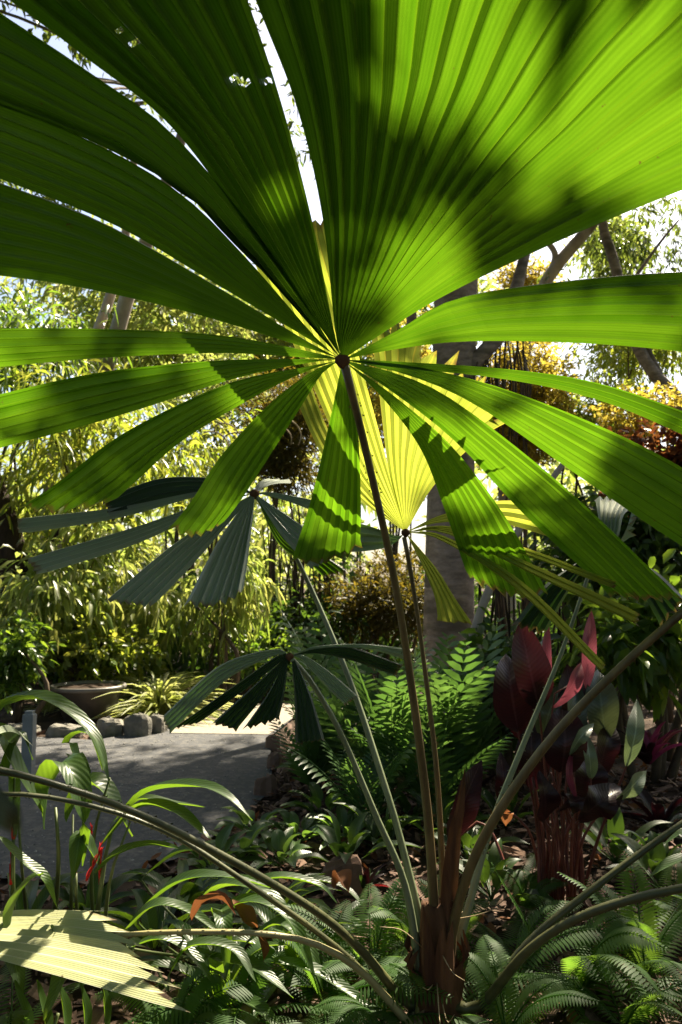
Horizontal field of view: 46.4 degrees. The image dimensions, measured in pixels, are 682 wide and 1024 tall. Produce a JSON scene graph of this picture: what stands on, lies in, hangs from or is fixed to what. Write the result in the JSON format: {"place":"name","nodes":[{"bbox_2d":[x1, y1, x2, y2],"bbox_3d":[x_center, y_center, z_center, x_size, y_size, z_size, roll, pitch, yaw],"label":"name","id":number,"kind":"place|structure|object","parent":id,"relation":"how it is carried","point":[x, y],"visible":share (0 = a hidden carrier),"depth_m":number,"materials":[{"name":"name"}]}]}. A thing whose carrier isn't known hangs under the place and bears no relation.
{"place":"outdoors","nodes":[
{"label":"outdoors","id":0,"kind":"place"},
{"bbox_2d":[0,715,292,882],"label":"path","id":1,"kind":"structure","parent":0,"point":[240,760],"depth_m":4.57,"materials":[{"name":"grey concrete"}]},
{"bbox_2d":[21,710,36,774],"bbox_3d":[-1.898,1.412,4.840,0.064,0.400,0.064,0,-5,0],"label":"short post","id":2,"kind":"object","parent":1,"relation":"on","point":[29,722],"visible":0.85,"depth_m":4.82,"materials":[{"name":"grey wood"}]},
{"bbox_2d":[171,703,342,733],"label":"sandy path","id":3,"kind":"structure","parent":0,"point":[204,727],"depth_m":6.59,"materials":[{"name":"beige sand"}]},
{"bbox_2d":[0,589,681,1023],"bbox_3d":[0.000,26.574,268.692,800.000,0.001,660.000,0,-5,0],"label":"ground","id":4,"kind":"structure","parent":0,"point":[48,719],"depth_m":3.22,"materials":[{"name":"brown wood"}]},
{"bbox_2d":[0,610,66,722],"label":"dark shrub","id":5,"kind":"object","parent":4,"relation":"on","point":[19,664],"visible":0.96,"depth_m":6.64,"materials":[{"name":"green plant"}]},
{"bbox_2d":[0,473,74,698],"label":"dark trunk tree","id":6,"kind":"object","parent":4,"relation":"on","point":[7,537],"visible":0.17,"depth_m":8.39,"materials":[{"name":"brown plant"}]},
{"bbox_2d":[0,963,84,1023],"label":"fern","id":7,"kind":"object","parent":4,"relation":"on","point":[18,1016],"visible":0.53,"depth_m":2.10,"materials":[{"name":"green plant"}]},
{"bbox_2d":[14,980,111,1023],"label":"ginger plant","id":8,"kind":"object","parent":4,"relation":"on","point":[50,1019],"visible":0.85,"depth_m":2.02,"materials":[{"name":"green plant"}]},
{"bbox_2d":[0,871,126,918],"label":"strappy ginger","id":9,"kind":"object","parent":4,"relation":"on","point":[34,901],"visible":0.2,"depth_m":2.71,"materials":[{"name":"green plant"}]},
{"bbox_2d":[45,723,84,738],"bbox_3d":[-2.151,1.719,6.237,0.281,0.129,0.218,0,-5,0],"label":"edging stone","id":10,"kind":"object","parent":4,"relation":"on","point":[58,730],"visible":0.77,"depth_m":6.16,"materials":[{"name":"grey stone"}]},
{"bbox_2d":[0,690,132,1019],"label":"ginger plant","id":11,"kind":"object","parent":4,"relation":"on","point":[72,768],"visible":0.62,"depth_m":2.21,"materials":[{"name":"green plant"}]},
{"bbox_2d":[0,280,141,491],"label":"leafy tree","id":12,"kind":"object","parent":4,"relation":"on","point":[9,321],"visible":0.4,"depth_m":10.18,"materials":[{"name":"green plant"}]},
{"bbox_2d":[1,607,172,694],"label":"round leaf shrub","id":13,"kind":"object","parent":4,"relation":"on","point":[119,655],"visible":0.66,"depth_m":7.52,"materials":[{"name":"green plant"}]},
{"bbox_2d":[49,680,126,723],"bbox_3d":[-2.195,1.653,6.912,0.648,0.310,0.648,0,-5,0],"label":"bowl planter","id":14,"kind":"object","parent":4,"relation":"on","point":[81,695],"visible":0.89,"depth_m":6.73,"materials":[{"name":"stone"}]},
{"bbox_2d":[0,506,216,680],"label":"weeping shrub","id":15,"kind":"object","parent":4,"relation":"on","point":[57,590],"visible":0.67,"depth_m":7.68,"materials":[{"name":"green plant"}]},
{"bbox_2d":[38,859,178,917],"bbox_3d":[-0.810,1.342,2.838,0.517,0.170,0.495,3,-6,-32],"label":"strappy ginger","id":16,"kind":"object","parent":4,"relation":"on","point":[116,883],"visible":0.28,"depth_m":2.78,"materials":[{"name":"green plant"}]},
{"bbox_2d":[97,716,123,738],"bbox_3d":[-1.826,1.699,6.285,0.239,0.179,0.199,0,-5,0],"label":"edging stone","id":17,"kind":"object","parent":4,"relation":"on","point":[108,726],"visible":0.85,"depth_m":6.21,"materials":[{"name":"grey stone"}]},
{"bbox_2d":[0,359,260,681],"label":"bamboo clump","id":18,"kind":"object","parent":4,"relation":"on","point":[39,451],"visible":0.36,"depth_m":8.66,"materials":[{"name":"green plant"}]},
{"bbox_2d":[0,0,273,674],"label":"pale trunk tree","id":19,"kind":"object","parent":4,"relation":"on","point":[124,305],"visible":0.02,"depth_m":9.94,"materials":[{"name":"green plant"}]},
{"bbox_2d":[124,712,151,736],"bbox_3d":[-1.595,1.678,6.242,0.221,0.213,0.151,0,-5,0],"label":"edging stone","id":20,"kind":"object","parent":4,"relation":"on","point":[138,724],"visible":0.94,"depth_m":6.19,"materials":[{"name":"grey stone"}]},
{"bbox_2d":[0,215,294,638],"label":"sunlit tree","id":21,"kind":"object","parent":4,"relation":"on","point":[146,316],"visible":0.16,"depth_m":14.47,"materials":[{"name":"green plant"}]},
{"bbox_2d":[51,670,254,726],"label":"strappy plant","id":22,"kind":"object","parent":4,"relation":"on","point":[161,697],"visible":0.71,"depth_m":7.02,"materials":[{"name":"green plant"}]},
{"bbox_2d":[66,752,251,923],"bbox_3d":[-0.542,1.048,2.277,0.611,0.655,0.436,0,-5,0],"label":"ginger plant","id":23,"kind":"object","parent":4,"relation":"on","point":[77,843],"visible":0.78,"depth_m":2.18,"materials":[{"name":"green plant"}]},
{"bbox_2d":[40,93,304,543],"bbox_3d":[-2.025,-2.231,11.650,4.214,8.936,1.114,2,-6,-24],"label":"pale trunk tree","id":24,"kind":"object","parent":4,"relation":"on","point":[109,298],"visible":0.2,"depth_m":11.28,"materials":[{"name":"brown plant"}]},
{"bbox_2d":[118,859,244,922],"bbox_3d":[-0.566,1.360,2.901,0.503,0.140,0.679,2,-6,-24],"label":"strappy ginger","id":25,"kind":"object","parent":4,"relation":"on","point":[198,887],"visible":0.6,"depth_m":2.87,"materials":[{"name":"green plant"}]},
{"bbox_2d":[100,876,267,951],"bbox_3d":[-0.598,1.340,2.603,0.848,0.232,0.641,5,-7,-40],"label":"strappy ginger","id":26,"kind":"object","parent":4,"relation":"on","point":[152,918],"visible":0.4,"depth_m":2.60,"materials":[{"name":"green plant"}]},
{"bbox_2d":[93,965,274,1023],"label":"fern","id":27,"kind":"object","parent":4,"relation":"on","point":[203,985],"visible":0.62,"depth_m":2.05,"materials":[{"name":"green plant"}]},
{"bbox_2d":[119,335,286,656],"bbox_3d":[-1.971,-0.175,12.193,2.793,4.949,2.872,0,-5,0],"label":"leafy shrub","id":28,"kind":"object","parent":4,"relation":"on","point":[212,387],"visible":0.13,"depth_m":11.86,"materials":[{"name":"green plant"}]},
{"bbox_2d":[163,823,268,869],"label":"ground cover","id":29,"kind":"object","parent":4,"relation":"on","point":[223,843],"visible":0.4,"depth_m":3.25,"materials":[{"name":"green plant"}]},
{"bbox_2d":[148,540,285,705],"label":"yellowing shrub","id":30,"kind":"object","parent":4,"relation":"on","point":[253,592],"visible":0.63,"depth_m":7.88,"materials":[{"name":"green plant"}]},
{"bbox_2d":[199,822,272,870],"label":"ground cover","id":31,"kind":"object","parent":4,"relation":"on","point":[245,842],"visible":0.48,"depth_m":3.34,"materials":[{"name":"green plant"}]},
{"bbox_2d":[137,919,346,1023],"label":"strappy ginger","id":32,"kind":"object","parent":4,"relation":"on","point":[260,1006],"visible":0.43,"depth_m":2.20,"materials":[{"name":"green plant"}]},
{"bbox_2d":[184,610,299,699],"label":"whorled shrub","id":33,"kind":"object","parent":4,"relation":"on","point":[262,638],"visible":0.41,"depth_m":8.15,"materials":[{"name":"green plant"}]},
{"bbox_2d":[123,940,362,1023],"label":"fern","id":34,"kind":"object","parent":4,"relation":"on","point":[230,1014],"visible":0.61,"depth_m":2.08,"materials":[{"name":"green plant"}]},
{"bbox_2d":[123,845,370,1010],"bbox_3d":[-0.262,1.192,2.285,0.736,0.366,0.676,0,-5,0],"label":"ginger plant","id":35,"kind":"object","parent":4,"relation":"on","point":[221,917],"visible":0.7,"depth_m":2.16,"materials":[{"name":"green plant"}]},
{"bbox_2d":[190,890,235,919],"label":"dry leaf","id":36,"kind":"object","parent":35,"relation":"on","point":[198,902],"visible":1,"depth_m":2.02,"materials":[{"name":"brown plant"}]},
{"bbox_2d":[232,900,257,927],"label":"dry leaf","id":37,"kind":"object","parent":35,"relation":"on","point":[247,914],"visible":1,"depth_m":2.18,"materials":[{"name":"brown plant"}]},
{"bbox_2d":[214,806,302,832],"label":"ground cover","id":38,"kind":"object","parent":4,"relation":"on","point":[243,821],"visible":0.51,"depth_m":3.67,"materials":[{"name":"green plant"}]},
{"bbox_2d":[253,774,277,799],"bbox_3d":[-0.421,1.539,4.460,0.138,0.147,0.094,0,-5,0],"label":"edging stone","id":39,"kind":"object","parent":4,"relation":"on","point":[263,785],"visible":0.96,"depth_m":4.42,"materials":[{"name":"stone"}]},
{"bbox_2d":[226,827,312,874],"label":"ground cover","id":40,"kind":"object","parent":4,"relation":"on","point":[279,840],"visible":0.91,"depth_m":3.33,"materials":[{"name":"green plant"}]},
{"bbox_2d":[227,355,328,602],"bbox_3d":[-0.782,-0.051,10.515,1.359,4.391,1.546,2,-6,-23],"label":"golden conifer","id":41,"kind":"object","parent":4,"relation":"on","point":[282,462],"visible":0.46,"depth_m":10.35,"materials":[{"name":"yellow plant"}]},
{"bbox_2d":[222,873,341,928],"bbox_3d":[-0.220,1.364,2.830,0.424,0.117,0.570,2,-6,-24],"label":"strappy ginger","id":42,"kind":"object","parent":4,"relation":"on","point":[297,888],"visible":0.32,"depth_m":2.82,"materials":[{"name":"green plant"}]},
{"bbox_2d":[252,810,333,855],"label":"ground cover","id":43,"kind":"object","parent":4,"relation":"on","point":[308,825],"visible":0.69,"depth_m":3.62,"materials":[{"name":"green plant"}]},
{"bbox_2d":[262,507,333,688],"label":"reed clump","id":44,"kind":"object","parent":4,"relation":"on","point":[295,578],"visible":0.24,"depth_m":9.19,"materials":[{"name":"green plant"}]},
{"bbox_2d":[232,902,386,1023],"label":"strappy ginger","id":45,"kind":"object","parent":4,"relation":"on","point":[265,914],"visible":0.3,"depth_m":2.36,"materials":[{"name":"green plant"}]},
{"bbox_2d":[269,685,355,796],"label":"lobed fern","id":46,"kind":"object","parent":4,"relation":"on","point":[314,752],"visible":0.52,"depth_m":4.38,"materials":[{"name":"green plant"}]},
{"bbox_2d":[23,518,614,689],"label":"undergrowth","id":47,"kind":"object","parent":4,"relation":"on","point":[185,663],"visible":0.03,"depth_m":10.03,"materials":[{"name":"green plant"}]},
{"bbox_2d":[280,782,360,817],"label":"ground cover","id":48,"kind":"object","parent":4,"relation":"on","point":[316,798],"visible":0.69,"depth_m":3.98,"materials":[{"name":"green plant"}]},
{"bbox_2d":[247,574,418,685],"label":"dark shrub","id":49,"kind":"object","parent":4,"relation":"on","point":[310,606],"visible":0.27,"depth_m":9.02,"materials":[{"name":"green plant"}]},
{"bbox_2d":[164,250,506,637],"bbox_3d":[0.072,-1.558,15.925,7.534,8.412,5.371,0,-5,0],"label":"yellow green tree","id":50,"kind":"object","parent":4,"relation":"on","point":[481,289],"visible":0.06,"depth_m":15.41,"materials":[{"name":"green plant"}]},
{"bbox_2d":[0,0,681,1023],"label":"fan palm","id":51,"kind":"object","parent":4,"relation":"on","point":[454,144],"visible":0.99,"depth_m":1.67,"materials":[{"name":"green plant"}]},
{"bbox_2d":[0,351,681,622],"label":"distant wood","id":52,"kind":"object","parent":4,"relation":"on","point":[568,483],"visible":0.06,"depth_m":20.64,"materials":[{"name":"green plant"}]},
{"bbox_2d":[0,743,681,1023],"bbox_3d":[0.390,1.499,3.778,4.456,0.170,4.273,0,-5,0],"label":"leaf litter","id":53,"kind":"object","parent":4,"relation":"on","point":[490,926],"visible":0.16,"depth_m":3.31,"materials":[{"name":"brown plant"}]},
{"bbox_2d":[248,610,436,723],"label":"lobed fern","id":54,"kind":"object","parent":4,"relation":"on","point":[294,649],"visible":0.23,"depth_m":5.63,"materials":[{"name":"green plant"}]},
{"bbox_2d":[322,852,363,895],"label":"half buried block","id":55,"kind":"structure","parent":4,"relation":"on","point":[338,864],"depth_m":3.05,"materials":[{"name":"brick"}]},
{"bbox_2d":[282,661,413,785],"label":"lobed fern","id":56,"kind":"object","parent":4,"relation":"on","point":[351,712],"visible":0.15,"depth_m":4.49,"materials":[{"name":"green plant"}]},
{"bbox_2d":[244,899,453,1023],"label":"fern","id":57,"kind":"object","parent":4,"relation":"on","point":[382,1014],"visible":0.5,"depth_m":2.18,"materials":[{"name":"green plant"}]},
{"bbox_2d":[308,805,395,849],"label":"ground cover","id":58,"kind":"object","parent":4,"relation":"on","point":[345,820],"visible":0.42,"depth_m":3.66,"materials":[{"name":"green plant"}]},
{"bbox_2d":[287,727,425,828],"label":"lobed fern","id":59,"kind":"object","parent":4,"relation":"on","point":[353,799],"visible":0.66,"depth_m":3.79,"materials":[{"name":"green plant"}]},
{"bbox_2d":[297,808,422,863],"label":"leafy plant","id":60,"kind":"object","parent":4,"relation":"on","point":[331,836],"visible":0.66,"depth_m":3.29,"materials":[{"name":"green plant"}]},
{"bbox_2d":[313,547,424,687],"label":"shrub","id":61,"kind":"object","parent":4,"relation":"on","point":[375,611],"visible":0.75,"depth_m":8.99,"materials":[{"name":"yellow plant"}]},
{"bbox_2d":[316,795,423,851],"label":"leafy plant","id":62,"kind":"object","parent":4,"relation":"on","point":[368,822],"visible":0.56,"depth_m":3.51,"materials":[{"name":"green plant"}]},
{"bbox_2d":[268,867,488,994],"bbox_3d":[0.129,1.251,2.352,0.719,0.273,0.522,-4,-7,34],"label":"fern","id":63,"kind":"object","parent":4,"relation":"on","point":[379,924],"visible":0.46,"depth_m":2.41,"materials":[{"name":"green plant"}]},
{"bbox_2d":[293,956,474,1023],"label":"fern","id":64,"kind":"object","parent":4,"relation":"on","point":[356,1006],"visible":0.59,"depth_m":2.06,"materials":[{"name":"green plant"}]},
{"bbox_2d":[286,632,498,793],"bbox_3d":[0.246,1.100,4.263,1.140,0.916,1.013,0,-5,0],"label":"lobed fern","id":65,"kind":"object","parent":4,"relation":"on","point":[382,722],"visible":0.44,"depth_m":4.11,"materials":[{"name":"green plant"}]},
{"bbox_2d":[367,304,432,645],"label":"golden shrub","id":66,"kind":"object","parent":4,"relation":"on","point":[394,546],"visible":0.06,"depth_m":12.75,"materials":[{"name":"yellow plant"}]},
{"bbox_2d":[280,67,529,693],"bbox_3d":[1.561,-2.834,8.855,6.538,9.613,7.888,0,-5,0],"label":"shade tree","id":67,"kind":"object","parent":4,"relation":"on","point":[444,558],"depth_m":7.87,"materials":[{"name":"grey plant"}]},
{"bbox_2d":[473,341,531,489],"bbox_3d":[1.611,-1.034,7.946,0.587,1.638,0.283,0,-5,0],"label":"hanging epiphyte","id":68,"kind":"object","parent":67,"relation":"hanging from","point":[522,384],"visible":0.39,"depth_m":7.99,"materials":[{"name":"plant"}]},
{"bbox_2d":[325,894,505,982],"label":"fern","id":69,"kind":"object","parent":4,"relation":"on","point":[400,935],"visible":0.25,"depth_m":2.50,"materials":[{"name":"green plant"}]},
{"bbox_2d":[346,691,512,805],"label":"lobed fern","id":70,"kind":"object","parent":4,"relation":"on","point":[447,785],"visible":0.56,"depth_m":3.88,"materials":[{"name":"green plant"}]},
{"bbox_2d":[382,789,513,843],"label":"leafy plant","id":71,"kind":"object","parent":4,"relation":"on","point":[447,801],"visible":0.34,"depth_m":3.62,"materials":[{"name":"green plant"}]},
{"bbox_2d":[374,617,555,795],"bbox_3d":[0.630,1.069,4.282,0.886,0.981,1.015,2,-6,-18],"label":"lobed fern","id":72,"kind":"object","parent":4,"relation":"on","point":[442,686],"visible":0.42,"depth_m":4.26,"materials":[{"name":"green plant"}]},
{"bbox_2d":[419,814,527,862],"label":"leafy plant","id":73,"kind":"object","parent":4,"relation":"on","point":[469,838],"visible":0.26,"depth_m":3.29,"materials":[{"name":"green plant"}]},
{"bbox_2d":[383,875,575,977],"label":"fern","id":74,"kind":"object","parent":4,"relation":"on","point":[470,920],"visible":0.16,"depth_m":2.48,"materials":[{"name":"green plant"}]},
{"bbox_2d":[436,838,557,903],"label":"leafy plant","id":75,"kind":"object","parent":4,"relation":"on","point":[493,857],"visible":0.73,"depth_m":2.91,"materials":[{"name":"green plant"}]},
{"bbox_2d":[366,900,630,1023],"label":"fern","id":76,"kind":"object","parent":4,"relation":"on","point":[524,933],"visible":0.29,"depth_m":2.35,"materials":[{"name":"green plant"}]},
{"bbox_2d":[450,786,550,829],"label":"leafy plant","id":77,"kind":"object","parent":4,"relation":"on","point":[487,796],"visible":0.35,"depth_m":3.81,"materials":[{"name":"green plant"}]},
{"bbox_2d":[434,606,575,779],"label":"broad leaf shrub","id":78,"kind":"object","parent":4,"relation":"on","point":[476,640],"visible":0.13,"depth_m":4.72,"materials":[{"name":"green plant"}]},
{"bbox_2d":[468,463,564,635],"bbox_3d":[1.219,0.204,5.282,0.850,1.361,0.089,1,-6,-13],"label":"leaning stick","id":79,"kind":"object","parent":4,"relation":"on","point":[483,602],"visible":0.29,"depth_m":5.15,"materials":[{"name":"brown plant"}]},
{"bbox_2d":[479,251,562,602],"bbox_3d":[4.000,-1.510,17.312,1.764,8.568,2.122,-5,-8,44],"label":"distant gum","id":80,"kind":"object","parent":4,"relation":"on","point":[533,276],"visible":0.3,"depth_m":17.23,"materials":[{"name":"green plant"}]},
{"bbox_2d":[454,934,598,1023],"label":"fern","id":81,"kind":"object","parent":4,"relation":"on","point":[513,1008],"visible":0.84,"depth_m":2.08,"materials":[{"name":"green plant"}]},
{"bbox_2d":[475,341,583,635],"bbox_3d":[2.012,-0.166,8.750,1.356,4.285,1.250,-2,-6,18],"label":"golden shrub","id":82,"kind":"object","parent":4,"relation":"on","point":[546,365],"visible":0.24,"depth_m":8.62,"materials":[{"name":"yellow plant"}]},
{"bbox_2d":[490,853,568,937],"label":"leafy plant","id":83,"kind":"object","parent":4,"relation":"on","point":[532,901],"visible":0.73,"depth_m":2.86,"materials":[{"name":"green plant"}]},
{"bbox_2d":[478,568,583,687],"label":"reed clump","id":84,"kind":"object","parent":4,"relation":"on","point":[494,604],"visible":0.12,"depth_m":6.09,"materials":[{"name":"green plant"}]},
{"bbox_2d":[446,610,646,909],"bbox_3d":[0.774,0.911,2.969,0.666,1.074,0.490,2,-6,-23],"label":"cordyline","id":85,"kind":"object","parent":4,"relation":"on","point":[572,754],"visible":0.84,"depth_m":2.95,"materials":[{"name":"red plant"}]},
{"bbox_2d":[463,908,666,1017],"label":"fern","id":86,"kind":"object","parent":4,"relation":"on","point":[602,958],"visible":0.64,"depth_m":2.22,"materials":[{"name":"green plant"}]},
{"bbox_2d":[498,196,681,637],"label":"leaning tree","id":87,"kind":"object","parent":4,"relation":"on","point":[560,260],"visible":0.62,"depth_m":11.35,"materials":[{"name":"green plant"}]},
{"bbox_2d":[514,930,681,1023],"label":"fern","id":88,"kind":"object","parent":4,"relation":"on","point":[636,1012],"visible":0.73,"depth_m":2.10,"materials":[{"name":"green plant"}]},
{"bbox_2d":[538,368,661,673],"bbox_3d":[2.801,0.135,9.021,1.664,3.739,1.745,0,-5,0],"label":"light green shrub","id":89,"kind":"object","parent":4,"relation":"on","point":[587,416],"visible":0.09,"depth_m":8.88,"materials":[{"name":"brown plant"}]},
{"bbox_2d":[524,485,681,761],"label":"dark shrub","id":90,"kind":"object","parent":4,"relation":"on","point":[646,543],"visible":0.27,"depth_m":5.42,"materials":[{"name":"green plant"}]},
{"bbox_2d":[532,342,681,416],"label":"olive tree","id":91,"kind":"object","parent":4,"relation":"on","point":[626,361],"visible":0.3,"depth_m":12.56,"materials":[{"name":"green plant"}]},
{"bbox_2d":[561,214,662,392],"bbox_3d":[5.269,-1.671,15.234,1.938,8.497,1.878,0,-5,0],"label":"distant gum","id":92,"kind":"object","parent":4,"relation":"on","point":[589,246],"visible":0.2,"depth_m":15.27,"materials":[{"name":"green plant"}]},
{"bbox_2d":[552,548,681,783],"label":"broad leaf shrub","id":93,"kind":"object","parent":4,"relation":"on","point":[644,676],"visible":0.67,"depth_m":4.58,"materials":[{"name":"green plant"}]},
{"bbox_2d":[557,850,681,982],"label":"fern","id":94,"kind":"object","parent":4,"relation":"on","point":[650,961],"visible":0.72,"depth_m":2.42,"materials":[{"name":"green plant"}]},
{"bbox_2d":[559,808,681,863],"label":"leafy plant","id":95,"kind":"object","parent":4,"relation":"on","point":[615,823],"visible":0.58,"depth_m":3.34,"materials":[{"name":"green plant"}]},
{"bbox_2d":[564,862,681,929],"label":"fern","id":96,"kind":"object","parent":4,"relation":"on","point":[659,904],"visible":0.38,"depth_m":2.73,"materials":[{"name":"green plant"}]},
{"bbox_2d":[582,379,681,710],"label":"golden shrub","id":97,"kind":"object","parent":4,"relation":"on","point":[613,410],"visible":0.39,"depth_m":7.90,"materials":[{"name":"yellow plant"}]},
{"bbox_2d":[586,403,681,724],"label":"russet shrub","id":98,"kind":"object","parent":4,"relation":"on","point":[671,452],"visible":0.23,"depth_m":6.86,"materials":[{"name":"orange plant"}]},
{"bbox_2d":[598,220,681,410],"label":"branching tree","id":99,"kind":"object","parent":4,"relation":"on","point":[648,363],"visible":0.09,"depth_m":10.26,"materials":[{"name":"grey plant"}]},
{"bbox_2d":[605,829,681,887],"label":"leafy plant","id":100,"kind":"object","parent":4,"relation":"on","point":[653,858],"visible":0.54,"depth_m":3.07,"materials":[{"name":"green plant"}]},
{"bbox_2d":[616,719,681,763],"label":"cordyline","id":101,"kind":"object","parent":4,"relation":"on","point":[651,752],"visible":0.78,"depth_m":4.55,"materials":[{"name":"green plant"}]},
{"bbox_2d":[621,779,681,836],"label":"cordyline","id":102,"kind":"object","parent":4,"relation":"on","point":[652,810],"visible":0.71,"depth_m":3.78,"materials":[{"name":"red plant"}]},
{"bbox_2d":[649,828,681,898],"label":"broad leaf plant","id":103,"kind":"object","parent":4,"relation":"on","point":[671,860],"visible":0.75,"depth_m":2.03,"materials":[{"name":"green plant"}]},
{"bbox_2d":[0,0,681,588],"label":"sky","id":104,"kind":"structure","parent":0,"point":[307,174],"materials":[{"name":"white"}]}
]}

